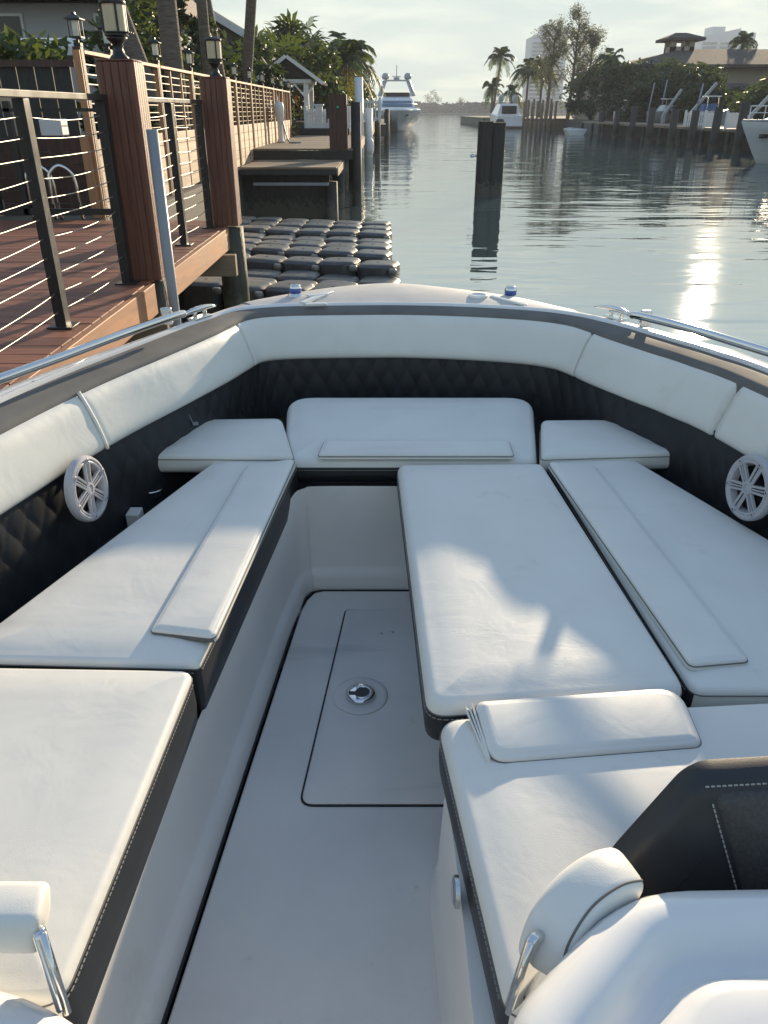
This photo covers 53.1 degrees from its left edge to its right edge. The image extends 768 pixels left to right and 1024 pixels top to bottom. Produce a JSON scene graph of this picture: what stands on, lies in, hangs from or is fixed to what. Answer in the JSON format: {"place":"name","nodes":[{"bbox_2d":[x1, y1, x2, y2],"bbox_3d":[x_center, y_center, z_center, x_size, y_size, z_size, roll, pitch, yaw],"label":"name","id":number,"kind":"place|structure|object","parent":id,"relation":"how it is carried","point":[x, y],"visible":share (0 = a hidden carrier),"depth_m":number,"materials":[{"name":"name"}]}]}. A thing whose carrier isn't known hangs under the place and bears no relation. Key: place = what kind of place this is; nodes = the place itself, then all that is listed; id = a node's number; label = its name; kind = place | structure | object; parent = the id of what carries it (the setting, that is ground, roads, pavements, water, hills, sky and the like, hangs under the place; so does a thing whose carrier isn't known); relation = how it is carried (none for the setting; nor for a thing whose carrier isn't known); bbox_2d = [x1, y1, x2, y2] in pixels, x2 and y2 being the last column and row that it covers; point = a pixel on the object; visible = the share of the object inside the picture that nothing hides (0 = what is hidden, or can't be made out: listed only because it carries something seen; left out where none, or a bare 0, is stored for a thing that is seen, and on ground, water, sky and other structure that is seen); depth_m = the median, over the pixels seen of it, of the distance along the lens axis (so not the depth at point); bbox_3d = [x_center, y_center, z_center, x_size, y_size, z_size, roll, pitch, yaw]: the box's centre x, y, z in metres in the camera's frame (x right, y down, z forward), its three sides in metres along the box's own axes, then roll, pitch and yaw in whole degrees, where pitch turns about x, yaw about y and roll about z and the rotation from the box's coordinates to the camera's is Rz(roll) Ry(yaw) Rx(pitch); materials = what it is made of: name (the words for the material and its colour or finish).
{"place":"outdoors","nodes":[
{"label":"outdoors","id":0,"kind":"place"},
{"bbox_2d":[39,119,68,135],"bbox_3d":[-3.515,-4.097,8.183,0.230,0.160,0.200,0,28,0],"label":"utility box","id":1,"kind":"object","parent":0,"point":[53,128],"visible":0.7,"depth_m":8.10,"materials":[{"name":"white paint"}]},
{"bbox_2d":[1,38,109,81],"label":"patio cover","id":2,"kind":"object","parent":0,"point":[69,56],"visible":0.05,"depth_m":15.85,"materials":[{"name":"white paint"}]},
{"bbox_2d":[0,0,222,138],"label":"neighbour house","id":3,"kind":"structure","parent":0,"point":[31,18],"depth_m":21.95,"materials":[{"name":"paint"}]},
{"bbox_2d":[0,13,25,37],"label":"window","id":4,"kind":"structure","parent":3,"relation":"in","point":[14,21],"depth_m":21.92,"materials":[{"name":"glass"}]},
{"bbox_2d":[0,0,261,56],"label":"gabled house","id":5,"kind":"structure","parent":0,"point":[233,30],"depth_m":31.82,"materials":[{"name":"paint"}]},
{"bbox_2d":[0,136,294,220],"bbox_3d":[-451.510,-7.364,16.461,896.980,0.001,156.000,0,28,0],"label":"bank ground","id":6,"kind":"structure","parent":0,"point":[29,218],"depth_m":8.83,"materials":[{"name":"soil"}]},
{"bbox_2d":[0,23,80,107],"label":"hedge","id":7,"kind":"object","parent":6,"relation":"on","point":[30,47],"visible":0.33,"depth_m":10.79,"materials":[{"name":"green plant"}]},
{"bbox_2d":[0,60,87,199],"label":"garden fence","id":8,"kind":"object","parent":6,"relation":"on","point":[48,75],"visible":0.38,"depth_m":10.05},
{"bbox_2d":[24,164,85,220],"bbox_3d":[-3.416,-3.298,7.963,0.533,0.570,0.097,-7,28,-12],"label":"dock ladder","id":9,"kind":"object","parent":6,"relation":"on","point":[52,186],"visible":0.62,"depth_m":7.93,"materials":[{"name":"metal"}]},
{"bbox_2d":[79,92,161,145],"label":"broadleaf tree","id":10,"kind":"object","parent":6,"relation":"on","point":[155,122],"visible":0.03,"depth_m":12.31,"materials":[{"name":"green plant"}]},
{"bbox_2d":[73,0,197,94],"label":"broadleaf tree","id":11,"kind":"object","parent":6,"relation":"on","point":[134,9],"visible":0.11,"depth_m":15.78,"materials":[{"name":"green plant"}]},
{"bbox_2d":[123,4,159,132],"bbox_3d":[-5.898,-10.139,12.752,3.934,8.481,3.752,-14,31,-25],"label":"palm tree","id":12,"kind":"object","parent":6,"relation":"on","point":[133,47],"visible":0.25,"depth_m":13.37,"materials":[{"name":"brown plant"}]},
{"bbox_2d":[101,0,219,110],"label":"broadleaf tree","id":13,"kind":"object","parent":6,"relation":"on","point":[193,24],"visible":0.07,"depth_m":18.12,"materials":[{"name":"green plant"}]},
{"bbox_2d":[124,35,199,140],"bbox_3d":[-4.402,-7.831,14.861,2.457,2.442,2.089,25,36,39],"label":"broadleaf tree","id":14,"kind":"object","parent":6,"relation":"on","point":[162,71],"visible":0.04,"depth_m":14.57,"materials":[{"name":"green plant"}]},
{"bbox_2d":[156,0,190,142],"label":"palm tree","id":15,"kind":"object","parent":6,"relation":"on","point":[169,30],"visible":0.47,"depth_m":13.61,"materials":[{"name":"brown plant"}]},
{"bbox_2d":[196,0,211,74],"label":"palm tree","id":16,"kind":"object","parent":6,"relation":"on","point":[203,19],"visible":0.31,"depth_m":17.08,"materials":[{"name":"brown plant"}]},
{"bbox_2d":[207,0,224,75],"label":"palm tree","id":17,"kind":"object","parent":6,"relation":"on","point":[210,15],"visible":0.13,"depth_m":18.52,"materials":[{"name":"brown plant"}]},
{"bbox_2d":[180,21,261,131],"bbox_3d":[-5.162,-12.046,21.975,3.311,3.422,3.603,-15,31,-27],"label":"broadleaf tree","id":18,"kind":"object","parent":6,"relation":"on","point":[229,58],"visible":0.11,"depth_m":21.37,"materials":[{"name":"green plant"}]},
{"bbox_2d":[239,0,256,124],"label":"palm tree","id":19,"kind":"object","parent":6,"relation":"on","point":[249,34],"visible":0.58,"depth_m":20.89,"materials":[{"name":"brown plant"}]},
{"bbox_2d":[225,35,281,116],"bbox_3d":[-5.944,-17.755,32.151,3.644,3.960,4.219,0,28,0],"label":"broadleaf tree","id":20,"kind":"object","parent":6,"relation":"on","point":[264,56],"visible":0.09,"depth_m":31.43,"materials":[{"name":"green plant"}]},
{"bbox_2d":[224,25,296,106],"bbox_3d":[-5.599,-18.607,33.232,4.083,4.386,4.118,0,28,0],"label":"broadleaf tree","id":21,"kind":"object","parent":6,"relation":"on","point":[260,35],"visible":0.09,"depth_m":32.58,"materials":[{"name":"green plant"}]},
{"bbox_2d":[222,38,302,136],"bbox_3d":[-4.560,-14.806,27.216,3.375,3.464,3.211,0,28,0],"label":"broadleaf tree","id":22,"kind":"object","parent":6,"relation":"on","point":[266,68],"visible":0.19,"depth_m":26.90,"materials":[{"name":"green plant"}]},
{"bbox_2d":[255,55,327,121],"bbox_3d":[-3.620,-16.334,30.144,2.746,2.620,2.938,0,28,0],"label":"gazebo","id":23,"kind":"object","parent":6,"relation":"on","point":[297,74],"visible":0.55,"depth_m":28.79,"materials":[{"name":"white paint"}]},
{"bbox_2d":[261,26,321,135],"bbox_3d":[-4.580,-20.421,36.541,4.378,4.535,3.931,-18,33,-31],"label":"palm tree","id":24,"kind":"object","parent":6,"relation":"on","point":[295,53],"visible":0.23,"depth_m":35.52,"materials":[{"name":"green plant"}]},
{"bbox_2d":[257,8,332,118],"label":"palm tree","id":25,"kind":"object","parent":6,"relation":"on","point":[294,25],"visible":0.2,"depth_m":41.87,"materials":[{"name":"green plant"}]},
{"bbox_2d":[274,29,349,120],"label":"broadleaf tree","id":26,"kind":"object","parent":6,"relation":"on","point":[299,95],"visible":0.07,"depth_m":41.26,"materials":[{"name":"green plant"}]},
{"bbox_2d":[292,41,354,119],"bbox_3d":[-2.847,-19.481,35.468,3.496,3.944,2.991,11,30,20],"label":"broadleaf tree","id":27,"kind":"object","parent":6,"relation":"on","point":[325,56],"visible":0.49,"depth_m":34.76,"materials":[{"name":"green plant"}]},
{"bbox_2d":[293,120,373,135],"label":"dock slab","id":28,"kind":"structure","parent":6,"relation":"on","point":[299,122],"depth_m":37.62,"materials":[{"name":"grey concrete"}]},
{"bbox_2d":[354,97,380,122],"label":"picket fence","id":29,"kind":"object","parent":28,"relation":"on","point":[379,107],"visible":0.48,"depth_m":40.69,"materials":[{"name":"white paint"}]},
{"bbox_2d":[300,31,383,118],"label":"palm tree","id":30,"kind":"object","parent":6,"relation":"on","point":[352,52],"visible":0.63,"depth_m":42.74,"materials":[{"name":"green plant"}]},
{"bbox_2d":[314,104,323,122],"bbox_3d":[-2.325,-14.141,27.588,0.350,0.900,0.280,0,28,0],"label":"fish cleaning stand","id":31,"kind":"object","parent":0,"point":[319,112],"visible":0.71,"depth_m":27.43,"materials":[{"name":"white paint"}]},
{"bbox_2d":[303,106,350,131],"bbox_3d":[-2.050,-14.207,27.779,1.680,0.840,0.120,0,28,0],"label":"picket fence","id":32,"kind":"object","parent":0,"point":[307,114],"visible":0.41,"depth_m":27.71,"materials":[{"name":"white paint"}]},
{"bbox_2d":[363,113,565,113],"bbox_3d":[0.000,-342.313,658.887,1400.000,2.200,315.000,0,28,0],"label":"shore","id":33,"kind":"structure","parent":0,"point":[474,113],"depth_m":519.26,"materials":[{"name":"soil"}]},
{"bbox_2d":[285,100,566,112],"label":"mangrove forest","id":34,"kind":"object","parent":33,"relation":"on","point":[467,107],"visible":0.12,"depth_m":523.68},
{"bbox_2d":[522,25,568,102],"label":"apartment tower","id":35,"kind":"structure","parent":33,"relation":"on","point":[533,47],"depth_m":539.46,"materials":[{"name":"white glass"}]},
{"bbox_2d":[694,27,740,48],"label":"apartment tower","id":36,"kind":"structure","parent":33,"relation":"on","point":[718,38],"depth_m":530.17,"materials":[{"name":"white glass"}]},
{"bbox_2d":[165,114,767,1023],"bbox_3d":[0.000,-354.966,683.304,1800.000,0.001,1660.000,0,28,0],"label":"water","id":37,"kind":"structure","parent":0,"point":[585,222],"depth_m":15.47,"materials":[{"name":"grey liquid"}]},
{"bbox_2d":[0,221,249,388],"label":"wooden dock","id":38,"kind":"object","parent":37,"relation":"in","point":[112,307],"visible":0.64,"depth_m":5.18,"materials":[{"name":"brown wood"}]},
{"bbox_2d":[0,101,110,214],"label":"cable railing","id":39,"kind":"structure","parent":38,"relation":"on","point":[6,109],"depth_m":7.63,"materials":[{"name":"wood"}]},
{"bbox_2d":[0,88,139,351],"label":"cable railing","id":40,"kind":"object","parent":38,"relation":"on","point":[23,117],"visible":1,"depth_m":3.87,"materials":[{"name":"metal"}]},
{"bbox_2d":[95,59,164,279],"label":"clad column","id":41,"kind":"structure","parent":38,"relation":"on","point":[121,84],"depth_m":4.76,"materials":[{"name":"wood"}]},
{"bbox_2d":[98,0,133,58],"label":"column lamp","id":42,"kind":"object","parent":41,"relation":"on","point":[116,32],"visible":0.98,"depth_m":4.48,"materials":[{"name":"black glass"}]},
{"bbox_2d":[147,97,217,245],"bbox_3d":[-1.670,-2.697,6.147,0.130,1.085,2.365,0,28,0],"label":"cable railing","id":43,"kind":"object","parent":38,"relation":"on","point":[169,115],"visible":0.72,"depth_m":6.34,"materials":[{"name":"metal"}]},
{"bbox_2d":[199,76,241,225],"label":"clad column","id":44,"kind":"structure","parent":38,"relation":"on","point":[217,108],"depth_m":7.17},
{"bbox_2d":[204,36,224,75],"bbox_3d":[-1.523,-4.099,6.918,0.167,0.313,0.153,0,28,0],"label":"column lamp","id":45,"kind":"object","parent":44,"relation":"on","point":[214,59],"visible":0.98,"depth_m":6.86,"materials":[{"name":"white glass"}]},
{"bbox_2d":[146,129,180,326],"bbox_3d":[-1.385,-1.309,5.093,0.064,2.200,0.066,0,28,0],"label":"conduit pipe","id":46,"kind":"object","parent":37,"relation":"in","point":[161,202],"visible":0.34,"depth_m":4.80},
{"bbox_2d":[110,150,327,220],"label":"seawall","id":47,"kind":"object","parent":37,"relation":"in","point":[191,213],"depth_m":11.81,"materials":[{"name":"concrete"}]},
{"bbox_2d":[72,46,291,220],"bbox_3d":[-3.030,-8.259,16.349,0.090,1.630,19.060,0,28,0],"label":"privacy fence","id":48,"kind":"object","parent":47,"relation":"on","point":[247,141],"visible":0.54,"depth_m":11.85,"materials":[{"name":"wood"}]},
{"bbox_2d":[0,137,101,217],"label":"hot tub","id":49,"kind":"object","parent":48,"relation":"attached to","point":[76,164],"visible":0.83,"depth_m":8.04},
{"bbox_2d":[63,12,84,46],"bbox_3d":[-3.020,-4.729,7.526,0.153,0.284,0.153,0,28,0],"label":"fence lantern","id":50,"kind":"object","parent":48,"relation":"on","point":[73,17],"visible":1,"depth_m":7.50,"materials":[{"name":"black glass"}]},
{"bbox_2d":[96,24,112,52],"bbox_3d":[-3.020,-5.164,8.359,0.153,0.284,0.153,0,28,0],"label":"fence lantern","id":51,"kind":"object","parent":48,"relation":"on","point":[107,43],"visible":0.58,"depth_m":8.34,"materials":[{"name":"black glass"}]},
{"bbox_2d":[147,38,161,62],"bbox_3d":[-3.020,-6.091,10.131,0.153,0.284,0.153,0,28,0],"label":"fence lantern","id":52,"kind":"object","parent":48,"relation":"on","point":[154,42],"visible":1,"depth_m":10.11,"materials":[{"name":"black glass"}]},
{"bbox_2d":[178,216,400,312],"bbox_3d":[-1.317,-3.628,11.041,3.044,0.547,6.936,0,28,0],"label":"floating dock","id":53,"kind":"object","parent":37,"relation":"on","point":[305,254],"visible":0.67,"depth_m":9.80,"materials":[{"name":"plastic"}]},
{"bbox_2d":[239,135,364,219],"bbox_3d":[-1.830,-9.118,21.508,2.300,2.232,13.430,0,28,0],"label":"stepped dock","id":54,"kind":"object","parent":37,"relation":"in","point":[290,184],"visible":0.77,"depth_m":15.95,"materials":[{"name":"brown wood"}]},
{"bbox_2d":[274,101,300,142],"bbox_3d":[-2.574,-10.313,20.330,0.843,0.988,0.260,25,36,39],"label":"dock pedestal","id":55,"kind":"object","parent":54,"relation":"on","point":[279,110],"visible":0.99,"depth_m":20.41,"materials":[{"name":"white paint"}]},
{"bbox_2d":[299,128,349,134],"bbox_3d":[-2.075,-13.326,26.914,1.750,0.220,0.250,0,28,0],"label":"dock bench","id":56,"kind":"object","parent":54,"relation":"on","point":[314,131],"visible":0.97,"depth_m":26.80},
{"bbox_2d":[328,94,347,148],"bbox_3d":[-1.030,-8.812,17.341,0.400,1.081,0.400,0,28,0],"label":"boxed post","id":57,"kind":"object","parent":54,"relation":"on","point":[338,127],"visible":1,"depth_m":17.17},
{"bbox_2d":[351,102,361,204],"bbox_3d":[-0.650,-7.873,18.114,0.254,3.171,0.240,0,28,0],"label":"mooring pile","id":58,"kind":"object","parent":37,"relation":"in","point":[356,152],"visible":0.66,"depth_m":17.77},
{"bbox_2d":[354,77,363,157],"bbox_3d":[-1.140,-17.796,35.833,0.420,4.344,0.380,0,28,0],"label":"white pile","id":59,"kind":"object","parent":37,"relation":"in","point":[358,84],"visible":0.46,"depth_m":35.03,"materials":[{"name":"paint"}]},
{"bbox_2d":[365,108,372,156],"bbox_3d":[-0.720,-17.710,37.006,0.331,3.100,0.340,0,28,0],"label":"white pile","id":60,"kind":"object","parent":37,"relation":"in","point":[368,122],"visible":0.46,"depth_m":36.51,"materials":[{"name":"paint"}]},
{"bbox_2d":[374,110,379,150],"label":"mooring pile","id":61,"kind":"object","parent":37,"relation":"in","point":[377,133],"visible":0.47,"depth_m":42.04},
{"bbox_2d":[0,283,767,1023],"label":"motorboat","id":62,"kind":"object","parent":37,"relation":"on","point":[510,757],"visible":1,"depth_m":1.97,"materials":[{"name":"leather"}]},
{"bbox_2d":[376,65,420,130],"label":"moored yacht","id":63,"kind":"object","parent":37,"relation":"on","point":[404,113],"visible":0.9,"depth_m":84.77,"materials":[{"name":"white plastic"}]},
{"bbox_2d":[470,121,505,196],"bbox_3d":[2.628,-8.397,20.099,0.919,3.260,0.402,-3,28,-6],"label":"piling","id":64,"kind":"object","parent":37,"relation":"in","point":[489,155],"visible":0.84,"depth_m":19.59,"materials":[{"name":"wood"}]},
{"bbox_2d":[490,88,522,127],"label":"moored cruiser","id":65,"kind":"object","parent":37,"relation":"on","point":[510,115],"visible":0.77,"depth_m":97.66,"materials":[{"name":"white plastic"}]},
{"bbox_2d":[563,127,586,134],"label":"skiff","id":66,"kind":"object","parent":37,"relation":"on","point":[573,131],"visible":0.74,"depth_m":69.98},
{"bbox_2d":[612,110,620,138],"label":"mooring pile","id":67,"kind":"object","parent":37,"relation":"in","point":[616,124],"visible":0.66,"depth_m":61.45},
{"bbox_2d":[627,106,637,140],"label":"mooring pile","id":68,"kind":"object","parent":37,"relation":"in","point":[634,111],"visible":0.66,"depth_m":56.08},
{"bbox_2d":[644,107,655,143],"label":"mooring pile","id":69,"kind":"object","parent":37,"relation":"in","point":[650,124],"visible":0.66,"depth_m":51.67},
{"bbox_2d":[581,121,744,150],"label":"bank dock","id":70,"kind":"object","parent":37,"relation":"in","point":[680,128],"visible":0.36,"depth_m":52.06,"materials":[{"name":"brown wood"}]},
{"bbox_2d":[702,110,713,128],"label":"white railing","id":71,"kind":"object","parent":70,"relation":"on","point":[705,120],"visible":0.52,"depth_m":45.23,"materials":[{"name":"paint"}]},
{"bbox_2d":[723,110,738,129],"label":"white railing","id":72,"kind":"object","parent":70,"relation":"on","point":[731,119],"visible":0.55,"depth_m":42.29,"materials":[{"name":"paint"}]},
{"bbox_2d":[666,109,679,145],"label":"mooring pile","id":73,"kind":"object","parent":37,"relation":"in","point":[672,127],"visible":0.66,"depth_m":47.70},
{"bbox_2d":[686,110,699,148],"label":"mooring pile","id":74,"kind":"object","parent":37,"relation":"in","point":[693,129],"visible":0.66,"depth_m":44.62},
{"bbox_2d":[707,107,723,151],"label":"mooring pile","id":75,"kind":"object","parent":37,"relation":"in","point":[715,128],"visible":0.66,"depth_m":41.49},
{"bbox_2d":[731,103,749,153],"bbox_3d":[18.277,-19.211,39.607,0.480,3.355,0.440,0,28,0],"label":"mooring pile","id":76,"kind":"object","parent":37,"relation":"in","point":[739,131],"visible":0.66,"depth_m":39.27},
{"bbox_2d":[742,105,767,163],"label":"white motorboat","id":77,"kind":"object","parent":37,"relation":"on","point":[756,132],"visible":0.98,"depth_m":32.09,"materials":[{"name":"paint"}]},
{"bbox_2d":[211,0,767,110],"label":"sky","id":78,"kind":"structure","parent":0,"point":[445,46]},
{"bbox_2d":[460,116,723,129],"bbox_3d":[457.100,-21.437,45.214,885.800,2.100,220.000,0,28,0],"label":"bank ground","id":79,"kind":"structure","parent":0,"point":[559,125],"depth_m":99.35,"materials":[{"name":"soil"}]},
{"bbox_2d":[481,77,504,112],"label":"palm tree","id":80,"kind":"object","parent":79,"relation":"on","point":[490,92],"visible":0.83,"depth_m":112.31,"materials":[{"name":"green plant"}]},
{"bbox_2d":[485,46,515,111],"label":"palm tree","id":81,"kind":"object","parent":79,"relation":"on","point":[499,56],"visible":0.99,"depth_m":109.49,"materials":[{"name":"green plant"}]},
{"bbox_2d":[498,84,524,106],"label":"palm tree","id":82,"kind":"object","parent":79,"relation":"on","point":[509,95],"visible":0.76,"depth_m":111.28,"materials":[{"name":"green plant"}]},
{"bbox_2d":[510,57,547,116],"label":"palm tree","id":83,"kind":"object","parent":79,"relation":"on","point":[520,75],"visible":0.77,"depth_m":109.14,"materials":[{"name":"green plant"}]},
{"bbox_2d":[518,56,560,116],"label":"palm tree","id":84,"kind":"object","parent":79,"relation":"on","point":[541,82],"visible":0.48,"depth_m":108.90,"materials":[{"name":"green plant"}]},
{"bbox_2d":[525,14,571,117],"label":"wispy tree","id":85,"kind":"object","parent":79,"relation":"on","point":[546,31],"visible":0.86,"depth_m":95.64,"materials":[{"name":"green plant"}]},
{"bbox_2d":[541,2,596,117],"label":"wispy tree","id":86,"kind":"object","parent":79,"relation":"on","point":[578,45],"visible":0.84,"depth_m":93.55,"materials":[{"name":"green plant"}]},
{"bbox_2d":[558,73,583,118],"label":"broadleaf tree","id":87,"kind":"object","parent":79,"relation":"on","point":[566,87],"visible":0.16,"depth_m":88.30,"materials":[{"name":"green plant"}]},
{"bbox_2d":[564,65,599,119],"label":"broadleaf tree","id":88,"kind":"object","parent":79,"relation":"on","point":[579,102],"visible":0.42,"depth_m":82.47,"materials":[{"name":"green plant"}]},
{"bbox_2d":[568,24,608,78],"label":"wispy tree","id":89,"kind":"object","parent":79,"relation":"on","point":[593,39],"visible":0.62,"depth_m":92.04,"materials":[{"name":"green plant"}]},
{"bbox_2d":[587,48,624,119],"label":"palm tree","id":90,"kind":"object","parent":79,"relation":"on","point":[610,58],"visible":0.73,"depth_m":77.15,"materials":[{"name":"green plant"}]},
{"bbox_2d":[584,61,629,119],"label":"broadleaf tree","id":91,"kind":"object","parent":79,"relation":"on","point":[612,80],"visible":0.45,"depth_m":76.90,"materials":[{"name":"green plant"}]},
{"bbox_2d":[599,58,656,120],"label":"broadleaf tree","id":92,"kind":"object","parent":79,"relation":"on","point":[629,69],"visible":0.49,"depth_m":72.96,"materials":[{"name":"green plant"}]},
{"bbox_2d":[619,81,655,121],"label":"broadleaf tree","id":93,"kind":"object","parent":79,"relation":"on","point":[635,95],"visible":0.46,"depth_m":66.75,"materials":[{"name":"green plant"}]},
{"bbox_2d":[614,55,685,111],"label":"broadleaf tree","id":94,"kind":"object","parent":79,"relation":"on","point":[665,66],"visible":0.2,"depth_m":68.04,"materials":[{"name":"green plant"}]},
{"bbox_2d":[629,70,682,117],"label":"broadleaf tree","id":95,"kind":"object","parent":79,"relation":"on","point":[661,79],"visible":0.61,"depth_m":64.46,"materials":[{"name":"green plant"}]},
{"bbox_2d":[566,119,750,150],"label":"seawall","id":96,"kind":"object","parent":79,"relation":"on","point":[608,129],"visible":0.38,"depth_m":57.01,"materials":[{"name":"concrete"}]},
{"bbox_2d":[647,98,683,122],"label":"lifted boat","id":97,"kind":"object","parent":79,"relation":"on","point":[660,110],"visible":0.41,"depth_m":62.41,"materials":[{"name":"metal"}]},
{"bbox_2d":[568,33,767,120],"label":"waterfront house","id":98,"kind":"structure","parent":79,"relation":"on","point":[746,68],"depth_m":76.55,"materials":[{"name":"paint"}]},
{"bbox_2d":[676,65,719,106],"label":"palm tree","id":99,"kind":"object","parent":79,"relation":"on","point":[692,75],"visible":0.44,"depth_m":63.40,"materials":[{"name":"green plant"}]},
{"bbox_2d":[673,61,730,109],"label":"broadleaf tree","id":100,"kind":"object","parent":79,"relation":"on","point":[691,68],"visible":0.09,"depth_m":65.61,"materials":[{"name":"green plant"}]},
{"bbox_2d":[666,70,744,122],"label":"broadleaf tree","id":101,"kind":"object","parent":79,"relation":"on","point":[690,94],"visible":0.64,"depth_m":59.82,"materials":[{"name":"green plant"}]},
{"bbox_2d":[689,96,728,124],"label":"lifted boat","id":102,"kind":"object","parent":79,"relation":"on","point":[710,108],"visible":0.49,"depth_m":50.97,"materials":[{"name":"blue plastic"}]},
{"bbox_2d":[728,31,758,48],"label":"palm tree","id":103,"kind":"object","parent":79,"relation":"on","point":[745,38],"visible":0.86,"depth_m":83.34,"materials":[{"name":"green plant"}]},
{"bbox_2d":[727,78,767,118],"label":"broadleaf tree","id":104,"kind":"object","parent":79,"relation":"on","point":[755,96],"visible":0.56,"depth_m":52.88,"materials":[{"name":"green plant"}]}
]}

